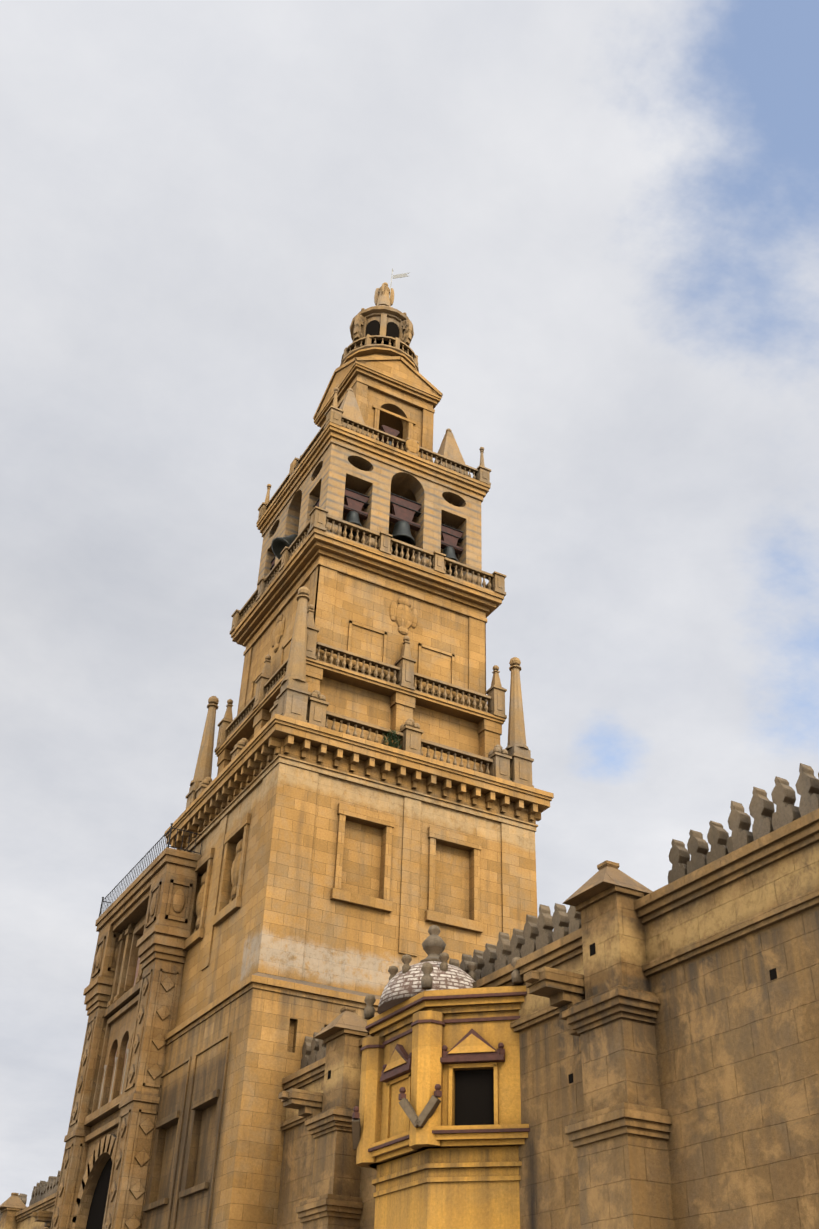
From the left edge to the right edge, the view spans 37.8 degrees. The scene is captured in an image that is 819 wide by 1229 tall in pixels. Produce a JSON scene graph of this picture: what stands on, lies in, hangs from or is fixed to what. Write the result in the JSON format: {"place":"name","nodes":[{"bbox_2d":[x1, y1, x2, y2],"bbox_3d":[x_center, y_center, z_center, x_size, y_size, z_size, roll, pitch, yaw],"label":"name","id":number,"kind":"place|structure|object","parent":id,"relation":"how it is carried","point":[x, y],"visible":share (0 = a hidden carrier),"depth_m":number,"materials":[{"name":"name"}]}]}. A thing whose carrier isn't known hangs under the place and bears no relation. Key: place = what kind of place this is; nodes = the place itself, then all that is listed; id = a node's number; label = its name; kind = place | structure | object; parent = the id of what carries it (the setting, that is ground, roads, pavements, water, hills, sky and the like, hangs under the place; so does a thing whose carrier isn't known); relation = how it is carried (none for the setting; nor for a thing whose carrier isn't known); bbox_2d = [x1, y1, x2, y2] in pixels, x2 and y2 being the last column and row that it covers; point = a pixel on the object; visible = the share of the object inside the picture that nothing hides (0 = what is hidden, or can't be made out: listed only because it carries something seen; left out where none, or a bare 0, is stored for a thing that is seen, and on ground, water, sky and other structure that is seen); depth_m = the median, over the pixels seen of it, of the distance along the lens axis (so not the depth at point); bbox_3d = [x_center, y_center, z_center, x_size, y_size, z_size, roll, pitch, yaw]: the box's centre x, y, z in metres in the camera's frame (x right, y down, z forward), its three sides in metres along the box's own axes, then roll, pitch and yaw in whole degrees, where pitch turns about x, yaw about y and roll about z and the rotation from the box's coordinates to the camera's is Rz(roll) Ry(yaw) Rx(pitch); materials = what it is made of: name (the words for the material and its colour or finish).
{"place":"outdoors","nodes":[
{"label":"outdoors","id":0,"kind":"place"},
{"bbox_2d":[78,915,145,1228],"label":"puerta wall","id":1,"kind":"structure","parent":0,"point":[121,1031],"depth_m":53.18,"materials":[{"name":"beige stone"}]},
{"bbox_2d":[0,0,818,1206],"label":"sky","id":2,"kind":"structure","parent":0,"point":[601,217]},
{"bbox_3d":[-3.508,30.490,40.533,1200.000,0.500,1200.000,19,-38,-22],"label":"ground","id":3,"kind":"structure","parent":0,"visible":0},
{"bbox_2d":[50,847,201,1228],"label":"portal facade","id":4,"kind":"structure","parent":3,"relation":"on","point":[159,891],"depth_m":51.71,"materials":[{"name":"beige stone"}]},
{"bbox_2d":[86,1157,111,1228],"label":"arched doorway","id":5,"kind":"structure","parent":4,"relation":"attached to","point":[95,1219],"depth_m":50.52,"materials":[{"name":"black"}]},
{"bbox_2d":[98,1049,128,1108],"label":"columns","id":6,"kind":"structure","parent":4,"relation":"attached to","point":[116,1058],"depth_m":52.95,"materials":[{"name":"stone"}]},
{"bbox_2d":[111,935,142,1087],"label":"portal frescoes","id":7,"kind":"object","parent":4,"relation":"attached to","point":[137,968],"visible":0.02,"depth_m":55.41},
{"bbox_2d":[99,823,202,916],"bbox_3d":[-12.569,12.635,57.361,1.572,1.230,10.644,19,-38,-22],"label":"metal railing","id":8,"kind":"object","parent":4,"relation":"on","point":[168,846],"visible":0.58,"depth_m":55.72,"materials":[{"name":"black metal"}]},
{"bbox_2d":[139,347,553,1228],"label":"bell tower","id":9,"kind":"structure","parent":3,"relation":"on","point":[371,603],"depth_m":52.26,"materials":[{"name":"beige stone"}]},
{"bbox_2d":[141,774,501,1228],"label":"tower shaft","id":10,"kind":"object","parent":9,"relation":"attached to","point":[351,947],"visible":0.46,"depth_m":45.41,"materials":[{"name":"beige stone"}]},
{"bbox_2d":[185,387,533,808],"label":"tower ornaments","id":11,"kind":"object","parent":9,"relation":"attached to","point":[297,700],"visible":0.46,"depth_m":55.77},
{"bbox_2d":[271,441,458,576],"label":"bells","id":12,"kind":"object","parent":9,"relation":"in","point":[401,531],"visible":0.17,"depth_m":60.21,"materials":[{"name":"grey metal"}]},
{"bbox_2d":[270,488,462,572],"bbox_3d":[-2.246,-3.150,63.779,8.260,2.020,8.260,19,-38,-22],"label":"bell ironwork","id":13,"kind":"object","parent":9,"relation":"attached to","point":[416,514],"visible":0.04,"depth_m":61.08,"materials":[{"name":"black metal"}]},
{"bbox_2d":[271,425,462,573],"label":"bell yokes","id":14,"kind":"object","parent":9,"relation":"attached to","point":[402,513],"visible":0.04,"depth_m":60.97,"materials":[{"name":"brown wood"}]},
{"bbox_2d":[257,443,481,587],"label":"belfry wall","id":15,"kind":"structure","parent":9,"relation":"attached to","point":[336,471],"depth_m":61.24,"materials":[{"name":"beige stone"}]},
{"bbox_2d":[340,305,418,371],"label":"lantern cornices","id":16,"kind":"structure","parent":9,"relation":"on","point":[394,315],"depth_m":72.11,"materials":[{"name":"stone"}]},
{"bbox_2d":[354,320,398,340],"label":"arched openings","id":17,"kind":"object","parent":16,"relation":"attached to","point":[373,327],"visible":0.17,"depth_m":71.61,"materials":[{"name":"black"}]},
{"bbox_2d":[341,308,417,365],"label":"tower lantern trim","id":18,"kind":"structure","parent":16,"relation":"attached to","point":[362,338],"depth_m":71.11,"materials":[{"name":"beige stone"}]},
{"bbox_2d":[374,282,393,306],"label":"statue san rafael","id":19,"kind":"object","parent":16,"relation":"on","point":[381,295],"visible":0.69,"depth_m":75.35,"materials":[{"name":"stone"}]},
{"bbox_2d":[389,269,408,297],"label":"weather vane","id":20,"kind":"object","parent":19,"relation":"attached to","point":[399,275],"visible":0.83,"depth_m":76.68,"materials":[{"name":"silver metal"}]},
{"bbox_2d":[365,388,421,456],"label":"upper belfry wall","id":21,"kind":"structure","parent":9,"relation":"attached to","point":[390,404],"depth_m":67.42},
{"bbox_2d":[382,727,511,779],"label":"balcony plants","id":22,"kind":"object","parent":9,"relation":"attached to","point":[393,738],"visible":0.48,"depth_m":51.12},
{"bbox_2d":[0,808,818,1228],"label":"perimeter wall","id":23,"kind":"structure","parent":3,"relation":"on","point":[672,1028],"depth_m":24.42,"materials":[{"name":"stone"}]},
{"bbox_2d":[0,763,818,1220],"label":"merlons","id":24,"kind":"object","parent":23,"relation":"on","point":[542,929],"depth_m":26.77,"materials":[{"name":"stone"}]},
{"bbox_2d":[327,943,776,1083],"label":"wall openings","id":25,"kind":"object","parent":23,"relation":"attached to","point":[773,974],"depth_m":26.79,"materials":[{"name":"black"}]},
{"bbox_2d":[372,1010,521,1228],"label":"turret wall","id":26,"kind":"structure","parent":3,"relation":"on","point":[471,1187],"depth_m":28.70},
{"bbox_2d":[352,1095,440,1149],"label":"scroll brackets","id":27,"kind":"object","parent":26,"relation":"attached to","point":[428,1111],"visible":0.79,"depth_m":28.83,"materials":[{"name":"grey stone"}]},
{"bbox_2d":[377,961,474,1013],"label":"chapel dome","id":28,"kind":"structure","parent":26,"relation":"on","point":[400,987],"depth_m":31.62,"materials":[{"name":"white tile"}]},
{"bbox_2d":[352,991,529,1151],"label":"decorative moldings","id":29,"kind":"structure","parent":26,"relation":"attached to","point":[498,1055],"depth_m":30.02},
{"bbox_2d":[356,985,528,1170],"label":"chapel mouldings","id":30,"kind":"object","parent":26,"relation":"attached to","point":[425,1075],"visible":0.56,"depth_m":30.03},
{"bbox_2d":[364,925,522,1019],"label":"ball finials","id":31,"kind":"object","parent":26,"relation":"on","point":[433,944],"visible":0.71,"depth_m":32.70,"materials":[{"name":"stone"}]},
{"bbox_2d":[455,1069,493,1125],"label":"window","id":32,"kind":"structure","parent":26,"relation":"in","point":[474,1097],"depth_m":29.26,"materials":[{"name":"black glass"}]}
]}

